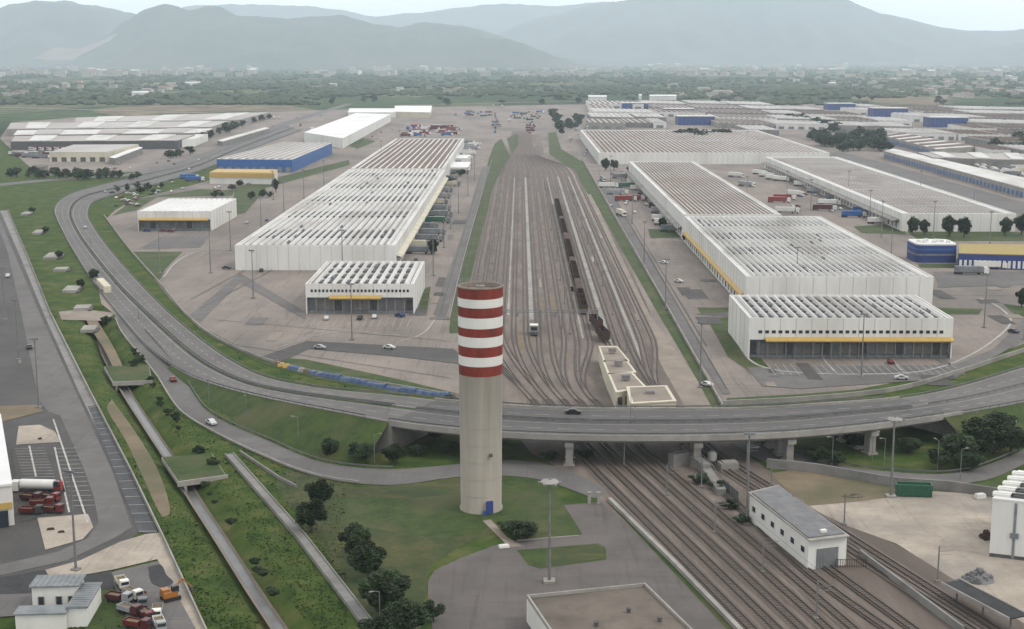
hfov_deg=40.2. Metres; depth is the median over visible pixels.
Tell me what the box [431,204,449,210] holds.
truck
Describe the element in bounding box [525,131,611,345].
rail track
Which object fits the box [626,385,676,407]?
yard office
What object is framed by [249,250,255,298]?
lamp mast
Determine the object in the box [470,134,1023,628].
yard bed
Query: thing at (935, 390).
guard rail
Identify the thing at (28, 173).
tree
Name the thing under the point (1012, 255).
loading shed
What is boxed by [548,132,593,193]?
grass strip
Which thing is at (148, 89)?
house
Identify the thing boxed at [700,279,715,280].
repair patch
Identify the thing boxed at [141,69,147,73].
house
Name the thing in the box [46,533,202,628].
concrete apron
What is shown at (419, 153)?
warehouse
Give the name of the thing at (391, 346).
car
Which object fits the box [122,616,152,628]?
tipper truck
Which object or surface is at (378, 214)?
warehouse
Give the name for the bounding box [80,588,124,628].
villa garden
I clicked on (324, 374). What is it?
covered stack
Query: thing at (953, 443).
tree
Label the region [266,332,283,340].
repair patch
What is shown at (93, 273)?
tree
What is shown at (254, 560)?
bush
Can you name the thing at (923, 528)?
gravel yard
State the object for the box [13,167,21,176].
tree
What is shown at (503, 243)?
walkway
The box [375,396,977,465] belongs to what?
viaduct
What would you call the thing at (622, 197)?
truck
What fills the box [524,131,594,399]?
rail track
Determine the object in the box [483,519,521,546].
footpath
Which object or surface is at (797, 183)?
truck
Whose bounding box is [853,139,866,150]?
tree
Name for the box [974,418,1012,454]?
tree
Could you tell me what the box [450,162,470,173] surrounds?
shed
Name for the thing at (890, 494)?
lamp mast
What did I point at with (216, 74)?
house
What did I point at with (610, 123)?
hangar
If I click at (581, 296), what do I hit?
freight wagon
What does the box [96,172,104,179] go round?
tree
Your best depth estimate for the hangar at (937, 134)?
1696.22 m
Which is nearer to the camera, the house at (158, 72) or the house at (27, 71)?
the house at (158, 72)
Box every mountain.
[0,0,135,65]
[0,4,623,68]
[182,2,611,33]
[442,37,599,68]
[496,0,1023,64]
[823,42,1023,65]
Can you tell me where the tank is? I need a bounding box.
[707,450,716,461]
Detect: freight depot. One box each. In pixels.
[305,261,424,313]
[728,295,953,358]
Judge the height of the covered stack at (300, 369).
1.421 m
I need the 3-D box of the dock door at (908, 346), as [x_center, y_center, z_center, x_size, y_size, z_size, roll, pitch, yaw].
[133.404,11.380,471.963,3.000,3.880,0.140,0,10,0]
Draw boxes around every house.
[4,71,15,74]
[21,70,34,73]
[35,70,47,73]
[47,85,58,88]
[54,71,65,76]
[62,82,69,86]
[71,67,78,70]
[82,72,92,75]
[83,70,95,74]
[96,69,105,74]
[103,71,112,75]
[109,84,117,87]
[113,71,123,75]
[130,69,141,75]
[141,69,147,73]
[141,88,153,91]
[148,70,161,74]
[158,86,169,89]
[167,71,177,74]
[185,67,193,72]
[214,72,224,76]
[235,72,242,75]
[246,69,255,74]
[308,69,315,72]
[319,71,331,74]
[352,70,361,74]
[374,71,385,75]
[385,70,397,74]
[420,65,428,69]
[430,69,438,72]
[444,69,451,73]
[457,69,466,72]
[480,71,490,75]
[519,73,532,75]
[542,72,552,75]
[554,71,568,75]
[574,71,587,76]
[584,69,594,72]
[665,70,674,73]
[667,83,677,87]
[676,71,684,75]
[685,70,697,75]
[697,87,710,89]
[698,70,705,74]
[706,92,717,94]
[708,70,714,75]
[712,90,724,92]
[720,71,729,75]
[736,71,746,73]
[755,71,767,75]
[776,71,788,75]
[795,70,803,76]
[802,65,811,68]
[816,69,823,72]
[836,68,844,73]
[844,74,855,76]
[872,85,881,88]
[890,67,898,70]
[898,73,909,75]
[900,69,911,75]
[921,65,929,68]
[923,89,937,93]
[924,70,935,76]
[928,85,941,87]
[936,72,943,75]
[953,92,964,96]
[956,67,964,70]
[962,93,974,97]
[969,69,977,72]
[976,84,985,87]
[977,71,989,75]
[990,69,1002,75]
[1000,66,1009,71]
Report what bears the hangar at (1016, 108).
on the ground at (16, 201)
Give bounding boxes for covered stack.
[292,365,299,370]
[297,367,306,372]
[308,370,317,374]
[320,372,328,377]
[326,373,334,378]
[332,374,342,379]
[345,377,353,382]
[351,378,360,383]
[358,379,365,384]
[364,381,371,386]
[370,382,378,387]
[377,382,387,388]
[384,385,392,389]
[391,387,399,391]
[399,386,407,392]
[407,387,417,393]
[415,389,424,394]
[423,391,432,395]
[431,391,439,395]
[440,391,449,395]
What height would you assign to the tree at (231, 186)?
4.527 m
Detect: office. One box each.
[49,144,138,161]
[598,346,629,373]
[602,360,635,389]
[608,372,644,407]
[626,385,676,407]
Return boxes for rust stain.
[509,332,532,349]
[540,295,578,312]
[567,272,586,295]
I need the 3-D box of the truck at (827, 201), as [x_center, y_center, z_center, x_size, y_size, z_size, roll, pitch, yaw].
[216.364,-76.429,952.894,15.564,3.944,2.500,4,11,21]
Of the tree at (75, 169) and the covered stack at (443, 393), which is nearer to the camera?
the covered stack at (443, 393)
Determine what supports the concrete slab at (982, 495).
on the gravel yard at (923, 528)
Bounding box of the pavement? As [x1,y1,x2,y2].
[0,210,156,530]
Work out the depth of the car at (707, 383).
429.66 m
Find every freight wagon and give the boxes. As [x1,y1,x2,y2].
[569,256,575,263]
[570,261,576,268]
[571,265,577,272]
[572,269,578,277]
[573,274,580,281]
[574,278,581,284]
[575,283,582,288]
[576,288,584,298]
[578,294,585,302]
[579,299,587,311]
[589,314,602,325]
[595,325,609,341]
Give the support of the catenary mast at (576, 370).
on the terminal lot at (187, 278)
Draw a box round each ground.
[0,65,1023,628]
[772,470,895,505]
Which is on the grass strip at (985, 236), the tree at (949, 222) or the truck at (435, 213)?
the tree at (949, 222)
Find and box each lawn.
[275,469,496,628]
[494,476,580,538]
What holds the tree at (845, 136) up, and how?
on the terminal lot at (187, 278)
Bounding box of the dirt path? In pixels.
[59,310,113,320]
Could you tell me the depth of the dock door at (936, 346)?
471.87 m
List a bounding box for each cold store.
[620,102,648,108]
[662,108,694,109]
[675,115,714,124]
[823,103,855,109]
[867,107,908,116]
[923,116,968,126]
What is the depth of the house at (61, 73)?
6751.86 m
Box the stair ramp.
[668,447,725,495]
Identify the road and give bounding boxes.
[0,212,137,576]
[5,107,223,113]
[54,125,414,421]
[72,128,432,407]
[115,313,607,497]
[416,101,571,104]
[618,99,710,100]
[731,441,1023,482]
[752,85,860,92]
[903,367,1023,412]
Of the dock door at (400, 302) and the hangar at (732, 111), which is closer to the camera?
the dock door at (400, 302)
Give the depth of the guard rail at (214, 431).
367.57 m
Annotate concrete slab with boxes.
[498,544,509,548]
[974,492,985,498]
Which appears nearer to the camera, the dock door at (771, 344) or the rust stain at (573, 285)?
the dock door at (771, 344)
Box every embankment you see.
[167,366,400,463]
[944,403,1023,453]
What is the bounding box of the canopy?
[940,578,1023,628]
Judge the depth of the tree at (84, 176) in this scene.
1141.39 m
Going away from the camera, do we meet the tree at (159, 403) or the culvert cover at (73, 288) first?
the tree at (159, 403)
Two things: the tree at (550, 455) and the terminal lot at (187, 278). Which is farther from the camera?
the terminal lot at (187, 278)
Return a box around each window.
[38,596,44,604]
[55,596,62,604]
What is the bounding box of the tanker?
[12,479,55,492]
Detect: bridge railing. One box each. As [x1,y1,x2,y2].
[389,412,943,434]
[435,395,884,407]
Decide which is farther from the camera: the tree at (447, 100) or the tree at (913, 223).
the tree at (447, 100)
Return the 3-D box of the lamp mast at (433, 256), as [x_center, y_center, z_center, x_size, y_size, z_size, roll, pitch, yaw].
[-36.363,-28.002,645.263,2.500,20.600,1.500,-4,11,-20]
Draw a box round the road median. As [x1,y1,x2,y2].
[69,128,414,409]
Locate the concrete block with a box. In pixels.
[717,459,738,469]
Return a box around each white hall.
[0,414,14,527]
[989,470,1023,560]
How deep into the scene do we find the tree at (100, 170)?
1164.49 m
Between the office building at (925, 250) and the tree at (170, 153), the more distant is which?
the tree at (170, 153)
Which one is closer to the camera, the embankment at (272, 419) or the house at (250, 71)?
the embankment at (272, 419)
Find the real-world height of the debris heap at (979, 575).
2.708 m
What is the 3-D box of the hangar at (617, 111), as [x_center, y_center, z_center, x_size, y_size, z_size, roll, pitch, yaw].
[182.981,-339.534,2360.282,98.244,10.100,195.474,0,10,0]
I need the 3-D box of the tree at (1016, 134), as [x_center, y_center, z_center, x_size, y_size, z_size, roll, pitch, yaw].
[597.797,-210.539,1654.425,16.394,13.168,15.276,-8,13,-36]
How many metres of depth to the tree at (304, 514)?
297.47 m
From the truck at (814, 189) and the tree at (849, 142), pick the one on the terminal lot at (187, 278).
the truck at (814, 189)
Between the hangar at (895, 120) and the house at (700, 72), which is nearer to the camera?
the hangar at (895, 120)
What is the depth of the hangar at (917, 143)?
1509.67 m
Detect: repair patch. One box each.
[244,317,268,324]
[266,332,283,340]
[410,308,427,314]
[430,317,448,318]
[431,296,439,302]
[433,292,444,295]
[435,277,445,285]
[452,220,465,223]
[677,287,693,294]
[686,289,708,298]
[691,256,699,262]
[696,317,722,323]
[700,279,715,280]
[765,382,776,385]
[766,368,775,372]
[796,363,822,379]
[796,374,816,384]
[918,375,954,384]
[933,290,955,298]
[935,358,951,364]
[976,299,1000,302]
[985,287,1002,289]
[987,315,1015,323]
[988,281,1010,286]
[1001,314,1023,317]
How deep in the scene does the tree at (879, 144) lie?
1484.63 m
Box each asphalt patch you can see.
[139,234,209,248]
[191,273,304,321]
[263,341,458,363]
[434,166,488,316]
[601,187,729,393]
[698,312,728,316]
[747,320,1023,388]
[826,151,1023,214]
[933,271,1023,286]
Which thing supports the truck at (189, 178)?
on the ground at (16, 201)
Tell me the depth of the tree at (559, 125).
1888.42 m
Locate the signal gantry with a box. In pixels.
[508,310,597,328]
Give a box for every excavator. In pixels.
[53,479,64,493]
[159,578,193,602]
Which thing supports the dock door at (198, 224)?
in the storage shed at (191, 214)
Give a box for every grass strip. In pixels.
[112,189,233,215]
[134,252,181,278]
[200,328,458,399]
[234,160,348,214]
[348,138,374,148]
[418,286,430,313]
[449,139,509,332]
[507,133,518,153]
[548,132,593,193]
[580,160,719,406]
[648,229,679,237]
[698,308,728,313]
[710,317,767,369]
[727,387,879,399]
[854,224,905,233]
[908,232,1023,240]
[918,264,957,267]
[938,308,981,313]
[1004,304,1023,316]
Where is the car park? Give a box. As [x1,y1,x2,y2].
[11,445,79,521]
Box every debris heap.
[842,493,864,497]
[961,567,993,584]
[979,529,990,540]
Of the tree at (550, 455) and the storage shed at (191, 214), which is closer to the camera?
the tree at (550, 455)
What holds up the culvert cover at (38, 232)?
on the ground at (16, 201)
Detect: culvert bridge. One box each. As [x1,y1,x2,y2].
[104,365,152,391]
[161,453,227,495]
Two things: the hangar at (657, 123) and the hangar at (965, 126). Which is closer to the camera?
the hangar at (965, 126)
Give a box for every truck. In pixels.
[18,504,43,514]
[19,491,42,500]
[21,153,33,157]
[29,496,54,505]
[35,154,49,157]
[42,491,61,501]
[43,503,64,513]
[104,590,133,602]
[114,574,129,590]
[116,601,142,616]
[121,585,143,601]
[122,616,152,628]
[137,591,147,606]
[138,605,154,621]
[152,602,162,614]
[152,614,166,628]
[180,174,198,178]
[185,176,204,180]
[400,133,412,136]
[405,246,434,253]
[410,240,428,245]
[415,234,442,241]
[418,228,445,234]
[420,222,438,227]
[425,216,449,222]
[428,210,452,215]
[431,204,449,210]
[435,199,447,204]
[438,193,449,198]
[441,132,452,135]
[442,187,452,191]
[445,181,460,185]
[451,169,468,173]
[461,151,475,154]
[466,146,480,148]
[468,142,481,145]
[598,182,618,187]
[600,175,605,181]
[607,189,627,194]
[612,173,628,178]
[615,195,636,200]
[616,208,626,216]
[618,182,634,187]
[623,195,644,200]
[630,185,638,190]
[651,207,659,212]
[652,214,665,220]
[654,218,669,224]
[660,225,675,231]
[728,172,743,177]
[738,181,755,186]
[752,169,767,173]
[759,172,774,176]
[765,174,778,178]
[768,196,790,202]
[773,176,790,180]
[773,194,795,199]
[775,207,799,212]
[786,190,804,195]
[794,181,804,185]
[807,187,819,192]
[812,204,836,210]
[818,199,841,205]
[825,193,832,198]
[841,211,866,216]
[867,217,885,223]
[954,265,988,274]
[973,261,1007,269]
[987,169,1002,172]
[1000,166,1017,168]
[1002,169,1019,172]
[1005,171,1023,175]
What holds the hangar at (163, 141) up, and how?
on the lot at (147, 159)
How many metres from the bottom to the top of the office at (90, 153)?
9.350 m
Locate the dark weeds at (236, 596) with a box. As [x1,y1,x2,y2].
[55,316,345,628]
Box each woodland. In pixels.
[0,65,1023,104]
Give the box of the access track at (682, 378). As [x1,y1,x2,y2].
[567,167,730,442]
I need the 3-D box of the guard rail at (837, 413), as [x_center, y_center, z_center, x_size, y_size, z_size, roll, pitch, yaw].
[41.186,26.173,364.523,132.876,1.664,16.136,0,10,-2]
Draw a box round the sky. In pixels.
[0,0,1023,30]
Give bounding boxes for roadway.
[0,221,131,574]
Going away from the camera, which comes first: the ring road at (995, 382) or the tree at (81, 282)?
the ring road at (995, 382)
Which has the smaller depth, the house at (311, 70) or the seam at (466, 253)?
the seam at (466, 253)
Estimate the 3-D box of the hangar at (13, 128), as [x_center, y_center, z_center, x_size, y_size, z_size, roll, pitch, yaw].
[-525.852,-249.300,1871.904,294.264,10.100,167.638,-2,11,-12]
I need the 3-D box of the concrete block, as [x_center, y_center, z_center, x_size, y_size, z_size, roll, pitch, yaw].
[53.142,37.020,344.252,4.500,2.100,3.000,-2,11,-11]
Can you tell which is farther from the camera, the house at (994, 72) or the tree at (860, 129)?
the house at (994, 72)
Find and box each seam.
[215,319,446,340]
[234,344,449,377]
[440,168,482,313]
[450,171,487,316]
[597,170,726,387]
[617,202,666,285]
[627,214,706,345]
[767,368,959,376]
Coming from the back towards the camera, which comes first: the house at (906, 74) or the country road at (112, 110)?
the house at (906, 74)
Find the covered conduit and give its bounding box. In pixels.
[225,452,370,622]
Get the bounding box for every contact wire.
[537,387,779,625]
[565,400,809,628]
[587,390,863,628]
[595,383,887,626]
[627,444,836,628]
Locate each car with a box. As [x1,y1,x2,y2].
[26,344,32,349]
[169,376,176,381]
[205,418,216,425]
[313,344,326,348]
[383,344,395,348]
[394,313,404,316]
[565,408,580,414]
[701,381,713,386]
[887,359,894,363]
[894,374,908,379]
[1007,328,1019,332]
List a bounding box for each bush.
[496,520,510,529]
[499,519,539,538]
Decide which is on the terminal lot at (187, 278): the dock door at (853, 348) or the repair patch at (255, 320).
the repair patch at (255, 320)
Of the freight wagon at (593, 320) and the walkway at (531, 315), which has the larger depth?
the walkway at (531, 315)
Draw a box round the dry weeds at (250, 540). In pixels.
[65,319,346,628]
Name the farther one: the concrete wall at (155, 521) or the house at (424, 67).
the house at (424, 67)
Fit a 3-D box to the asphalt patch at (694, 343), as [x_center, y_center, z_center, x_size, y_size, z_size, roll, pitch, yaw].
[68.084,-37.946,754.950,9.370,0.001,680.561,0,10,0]
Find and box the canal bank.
[96,321,287,628]
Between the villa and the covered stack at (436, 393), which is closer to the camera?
the villa
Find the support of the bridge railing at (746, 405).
on the viaduct
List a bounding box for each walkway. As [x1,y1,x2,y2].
[479,177,498,280]
[498,177,509,282]
[508,178,514,303]
[524,178,533,319]
[531,180,544,323]
[541,178,571,332]
[547,177,583,337]
[557,177,612,345]
[564,179,626,353]
[568,177,640,358]
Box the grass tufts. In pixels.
[47,314,346,628]
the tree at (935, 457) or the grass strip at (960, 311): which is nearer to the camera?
the tree at (935, 457)
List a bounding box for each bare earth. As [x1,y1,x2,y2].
[87,320,121,365]
[107,400,169,516]
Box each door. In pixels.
[141,222,146,227]
[150,222,155,227]
[159,222,164,227]
[169,222,173,227]
[178,222,182,227]
[187,222,191,227]
[196,222,200,227]
[205,222,209,227]
[308,300,315,309]
[317,300,323,309]
[326,300,332,309]
[335,300,341,309]
[344,300,350,309]
[353,300,359,309]
[362,300,368,309]
[371,300,376,309]
[379,300,385,309]
[388,300,394,309]
[397,300,403,309]
[406,300,412,309]
[486,501,492,513]
[618,397,621,404]
[750,342,755,353]
[756,342,764,353]
[765,342,774,353]
[774,342,783,353]
[784,342,792,353]
[793,342,801,353]
[802,342,810,353]
[811,342,819,353]
[816,547,838,568]
[820,342,829,353]
[829,342,838,353]
[839,342,847,353]
[848,343,856,353]
[857,343,865,353]
[866,343,875,353]
[875,343,884,353]
[885,343,893,353]
[894,343,902,353]
[903,343,911,353]
[912,343,921,353]
[921,343,930,353]
[932,343,939,353]
[941,343,947,353]
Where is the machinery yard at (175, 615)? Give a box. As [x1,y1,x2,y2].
[111,561,195,628]
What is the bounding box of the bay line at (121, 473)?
[91,406,144,504]
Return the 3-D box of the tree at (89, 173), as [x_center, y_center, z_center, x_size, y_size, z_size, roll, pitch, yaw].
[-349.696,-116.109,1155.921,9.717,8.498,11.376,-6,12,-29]
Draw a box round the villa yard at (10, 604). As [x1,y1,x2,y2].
[0,593,32,616]
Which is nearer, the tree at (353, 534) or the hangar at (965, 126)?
the tree at (353, 534)
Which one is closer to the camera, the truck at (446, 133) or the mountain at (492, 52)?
the truck at (446, 133)
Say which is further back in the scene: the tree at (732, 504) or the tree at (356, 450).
the tree at (356, 450)
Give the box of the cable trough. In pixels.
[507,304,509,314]
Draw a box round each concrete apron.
[16,425,59,444]
[37,514,92,549]
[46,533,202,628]
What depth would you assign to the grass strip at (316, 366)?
449.03 m
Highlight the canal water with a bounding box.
[98,322,283,628]
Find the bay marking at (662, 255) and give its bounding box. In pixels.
[161,233,963,374]
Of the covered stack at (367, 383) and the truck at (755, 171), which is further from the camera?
the truck at (755, 171)
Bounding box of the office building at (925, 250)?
[906,238,956,262]
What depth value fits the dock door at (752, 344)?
472.16 m
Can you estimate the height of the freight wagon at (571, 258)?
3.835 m
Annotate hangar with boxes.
[8,121,228,135]
[11,134,194,149]
[13,128,213,137]
[75,112,267,124]
[182,134,207,146]
[586,100,643,108]
[586,118,625,129]
[587,104,613,109]
[587,113,634,119]
[589,108,654,114]
[621,118,651,127]
[630,113,665,121]
[637,100,686,104]
[646,118,665,127]
[648,104,695,108]
[649,108,704,116]
[681,100,728,104]
[687,104,747,109]
[696,108,771,114]
[707,113,777,119]
[711,119,773,127]
[720,101,774,105]
[735,125,778,135]
[738,105,795,110]
[760,110,800,114]
[762,120,828,129]
[766,114,837,120]
[783,106,823,110]
[793,110,865,116]
[824,116,877,121]
[827,121,877,131]
[840,107,867,114]
[856,104,884,107]
[862,116,911,125]
[862,122,912,128]
[871,104,953,109]
[877,128,955,140]
[884,149,1023,197]
[885,133,974,152]
[891,112,936,121]
[908,109,922,112]
[909,108,971,113]
[917,152,1023,167]
[923,113,985,118]
[935,129,1000,140]
[939,105,1008,110]
[948,123,996,130]
[953,109,1011,114]
[965,136,1023,144]
[966,119,1023,124]
[967,114,1023,119]
[970,144,1010,152]
[979,130,1018,136]
[980,124,1023,130]
[989,106,1023,110]
[995,110,1023,114]
[996,144,1023,153]
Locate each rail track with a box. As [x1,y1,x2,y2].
[472,131,535,400]
[482,131,527,392]
[492,131,533,399]
[502,131,553,403]
[510,131,548,398]
[517,131,560,398]
[519,131,565,398]
[520,131,633,452]
[521,139,579,398]
[522,131,596,404]
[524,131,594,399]
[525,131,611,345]
[526,131,624,354]
[527,131,655,385]
[527,398,760,628]
[528,131,656,385]
[529,133,660,385]
[542,398,786,628]
[558,399,811,628]
[573,398,835,628]
[588,398,862,628]
[676,407,1003,628]
[695,468,894,628]
[701,448,979,628]
[822,565,920,628]
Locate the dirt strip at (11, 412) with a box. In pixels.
[0,405,42,420]
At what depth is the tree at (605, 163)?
1238.35 m
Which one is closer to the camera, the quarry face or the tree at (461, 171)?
the tree at (461, 171)
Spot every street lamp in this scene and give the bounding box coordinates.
[369,591,379,615]
[374,433,381,463]
[879,438,885,466]
[960,447,967,478]
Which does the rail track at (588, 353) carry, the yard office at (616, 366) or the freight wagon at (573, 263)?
the freight wagon at (573, 263)
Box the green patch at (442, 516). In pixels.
[308,495,495,537]
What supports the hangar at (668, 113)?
on the terminal lot at (187, 278)
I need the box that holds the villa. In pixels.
[13,574,102,628]
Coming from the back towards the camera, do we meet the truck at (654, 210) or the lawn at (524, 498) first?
the truck at (654, 210)
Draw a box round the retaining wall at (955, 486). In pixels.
[767,458,997,496]
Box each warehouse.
[217,142,331,171]
[235,169,447,269]
[304,113,390,147]
[351,138,463,174]
[580,130,829,163]
[625,161,780,238]
[682,216,933,304]
[761,157,1015,231]
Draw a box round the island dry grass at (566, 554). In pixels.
[552,545,603,565]
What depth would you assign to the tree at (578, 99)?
2950.37 m
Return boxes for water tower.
[457,272,502,514]
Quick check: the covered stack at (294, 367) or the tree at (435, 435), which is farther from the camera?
the covered stack at (294, 367)
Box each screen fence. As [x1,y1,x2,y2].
[722,479,739,499]
[835,559,866,567]
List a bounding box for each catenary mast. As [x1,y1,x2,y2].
[575,349,585,371]
[622,443,632,465]
[665,465,679,495]
[699,457,713,487]
[713,500,729,532]
[745,444,757,472]
[761,537,777,572]
[770,465,784,486]
[813,581,833,618]
[842,492,857,524]
[935,546,952,582]
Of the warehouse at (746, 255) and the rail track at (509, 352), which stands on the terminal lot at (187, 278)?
the warehouse at (746, 255)
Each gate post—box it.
[587,491,591,503]
[597,491,600,503]
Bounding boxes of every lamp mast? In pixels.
[0,267,7,319]
[10,299,21,359]
[29,338,41,407]
[63,470,80,570]
[155,229,161,272]
[206,229,212,272]
[227,211,231,250]
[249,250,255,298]
[347,283,353,339]
[430,231,435,275]
[441,209,445,247]
[448,194,451,228]
[457,182,459,212]
[538,478,561,583]
[630,190,634,223]
[642,221,646,261]
[663,258,669,308]
[697,322,705,387]
[743,432,755,524]
[859,313,867,376]
[880,200,884,236]
[884,417,904,497]
[890,224,895,253]
[931,200,937,236]
[982,273,990,327]
[989,211,993,243]
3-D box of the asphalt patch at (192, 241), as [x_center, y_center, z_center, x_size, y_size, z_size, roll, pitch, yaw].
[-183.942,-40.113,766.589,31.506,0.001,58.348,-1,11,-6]
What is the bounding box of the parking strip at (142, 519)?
[88,405,156,532]
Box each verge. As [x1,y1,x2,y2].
[608,502,733,628]
[977,469,1023,487]
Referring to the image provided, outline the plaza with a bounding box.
[428,502,725,628]
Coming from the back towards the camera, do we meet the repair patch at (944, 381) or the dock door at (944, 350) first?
the dock door at (944, 350)
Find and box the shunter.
[530,324,537,334]
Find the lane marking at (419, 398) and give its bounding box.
[55,126,1023,429]
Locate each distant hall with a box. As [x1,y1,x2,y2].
[132,91,149,95]
[588,95,606,100]
[649,95,676,99]
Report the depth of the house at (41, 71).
7685.06 m
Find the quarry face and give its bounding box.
[34,33,117,60]
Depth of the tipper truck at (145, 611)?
251.21 m
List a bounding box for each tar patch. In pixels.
[0,570,46,593]
[84,571,113,588]
[148,564,172,586]
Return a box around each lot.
[0,109,348,175]
[107,104,1023,399]
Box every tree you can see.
[5,168,16,176]
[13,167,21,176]
[25,171,32,177]
[27,166,36,174]
[38,170,49,178]
[41,226,48,232]
[49,167,60,176]
[54,171,62,177]
[54,250,62,256]
[60,168,71,177]
[70,167,80,175]
[73,171,82,179]
[76,279,84,286]
[80,174,87,179]
[83,169,93,178]
[88,269,98,278]
[94,168,105,176]
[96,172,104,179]
[100,315,112,324]
[109,170,117,178]
[115,170,123,177]
[128,173,135,179]
[128,358,137,365]
[136,186,144,192]
[144,182,152,189]
[156,401,163,406]
[163,408,173,414]
[166,150,175,157]
[169,411,179,416]
[172,416,180,420]
[184,146,195,153]
[191,445,204,453]
[197,447,204,453]
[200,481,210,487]
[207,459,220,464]
[209,190,219,197]
[215,127,224,133]
[223,125,230,132]
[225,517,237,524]
[227,184,235,188]
[235,180,243,185]
[247,192,255,197]
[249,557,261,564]
[251,566,263,572]
[255,568,269,576]
[258,190,265,197]
[265,586,275,592]
[267,588,280,596]
[271,178,278,189]
[293,498,327,531]
[303,479,334,505]
[320,437,339,454]
[337,522,371,553]
[346,538,387,574]
[347,442,373,459]
[356,568,411,612]
[356,615,397,628]
[361,95,368,101]
[369,95,376,101]
[381,443,405,463]
[382,597,431,628]
[408,444,428,455]
[421,599,445,620]
[427,239,438,253]
[427,432,441,439]
[442,98,451,104]
[456,169,465,175]
[540,450,558,460]
[554,123,563,129]
[563,120,571,127]
[575,97,581,103]
[578,449,593,457]
[600,158,609,169]
[610,159,618,167]
[658,217,666,226]
[671,129,685,132]
[687,472,707,481]
[694,131,708,134]
[706,480,724,486]
[717,498,739,508]
[719,129,731,132]
[731,513,750,522]
[806,130,817,139]
[806,446,827,460]
[811,117,821,121]
[811,130,821,138]
[818,137,827,145]
[822,128,831,133]
[824,450,847,464]
[825,135,841,146]
[828,123,840,131]
[836,144,846,151]
[838,138,855,150]
[841,134,850,138]
[841,433,863,447]
[848,131,861,136]
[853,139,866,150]
[854,126,866,133]
[862,130,874,136]
[866,137,882,148]
[871,138,889,150]
[874,127,886,133]
[875,131,887,136]
[885,142,894,148]
[896,437,924,452]
[907,216,920,234]
[919,219,930,234]
[927,447,951,469]
[940,431,979,465]
[941,215,956,235]
[951,447,986,469]
[956,216,971,236]
[956,426,997,452]
[961,417,992,426]
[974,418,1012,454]
[980,411,1018,425]
[987,137,1002,144]
[994,140,1003,144]
[995,421,1023,453]
[999,217,1012,235]
[1011,131,1023,136]
[1013,214,1023,234]
[1015,288,1023,307]
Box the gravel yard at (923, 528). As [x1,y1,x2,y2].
[810,491,1023,622]
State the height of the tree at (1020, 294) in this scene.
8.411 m
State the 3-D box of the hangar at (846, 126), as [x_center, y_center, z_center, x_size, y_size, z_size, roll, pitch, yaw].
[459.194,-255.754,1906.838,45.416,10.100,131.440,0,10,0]
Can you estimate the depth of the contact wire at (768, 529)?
280.47 m
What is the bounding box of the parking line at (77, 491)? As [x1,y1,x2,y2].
[15,419,89,522]
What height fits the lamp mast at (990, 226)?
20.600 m
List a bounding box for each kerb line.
[163,249,224,276]
[273,332,386,348]
[400,319,434,340]
[739,298,1011,373]
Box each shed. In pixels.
[31,165,47,170]
[109,147,142,164]
[137,198,236,230]
[209,169,277,183]
[217,127,268,145]
[348,108,395,116]
[395,106,431,117]
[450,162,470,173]
[456,155,470,161]
[749,485,849,568]
[958,244,1023,269]
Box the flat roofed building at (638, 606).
[527,583,692,628]
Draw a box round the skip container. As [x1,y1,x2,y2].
[895,481,932,496]
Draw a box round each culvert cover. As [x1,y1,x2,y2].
[20,211,33,215]
[32,230,44,234]
[43,252,65,259]
[53,267,70,271]
[62,285,83,292]
[73,304,93,310]
[80,325,99,332]
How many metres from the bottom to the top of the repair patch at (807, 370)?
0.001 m
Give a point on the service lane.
(105, 303)
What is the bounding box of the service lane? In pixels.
[99,291,116,313]
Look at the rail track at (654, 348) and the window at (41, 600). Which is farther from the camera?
the rail track at (654, 348)
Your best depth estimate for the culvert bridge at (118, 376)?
443.42 m
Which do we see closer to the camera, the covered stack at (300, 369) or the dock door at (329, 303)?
the covered stack at (300, 369)
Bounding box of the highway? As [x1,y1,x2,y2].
[0,104,350,185]
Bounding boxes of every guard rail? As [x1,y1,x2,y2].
[54,126,365,416]
[69,127,391,404]
[71,127,394,405]
[88,130,411,395]
[115,317,358,481]
[145,329,392,468]
[415,405,911,422]
[417,404,909,421]
[759,441,1020,473]
[900,365,1023,397]
[928,382,1023,404]
[961,399,1023,410]
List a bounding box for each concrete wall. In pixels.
[8,210,50,311]
[50,312,206,628]
[104,215,457,396]
[239,450,296,487]
[449,160,491,319]
[517,535,578,540]
[581,157,722,406]
[607,497,742,628]
[721,348,1023,404]
[859,550,963,628]
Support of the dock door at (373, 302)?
in the freight depot at (386, 287)
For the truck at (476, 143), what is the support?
on the terminal lot at (187, 278)
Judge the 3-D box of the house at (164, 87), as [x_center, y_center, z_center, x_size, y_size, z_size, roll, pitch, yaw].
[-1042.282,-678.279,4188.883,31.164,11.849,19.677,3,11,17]
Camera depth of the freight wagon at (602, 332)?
498.87 m
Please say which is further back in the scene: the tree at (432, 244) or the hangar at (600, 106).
the hangar at (600, 106)
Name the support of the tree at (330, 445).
on the ground at (16, 201)
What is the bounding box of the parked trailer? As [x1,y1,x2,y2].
[96,278,110,292]
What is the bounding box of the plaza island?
[518,543,606,568]
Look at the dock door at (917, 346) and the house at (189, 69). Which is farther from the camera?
the house at (189, 69)
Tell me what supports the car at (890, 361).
on the terminal lot at (187, 278)

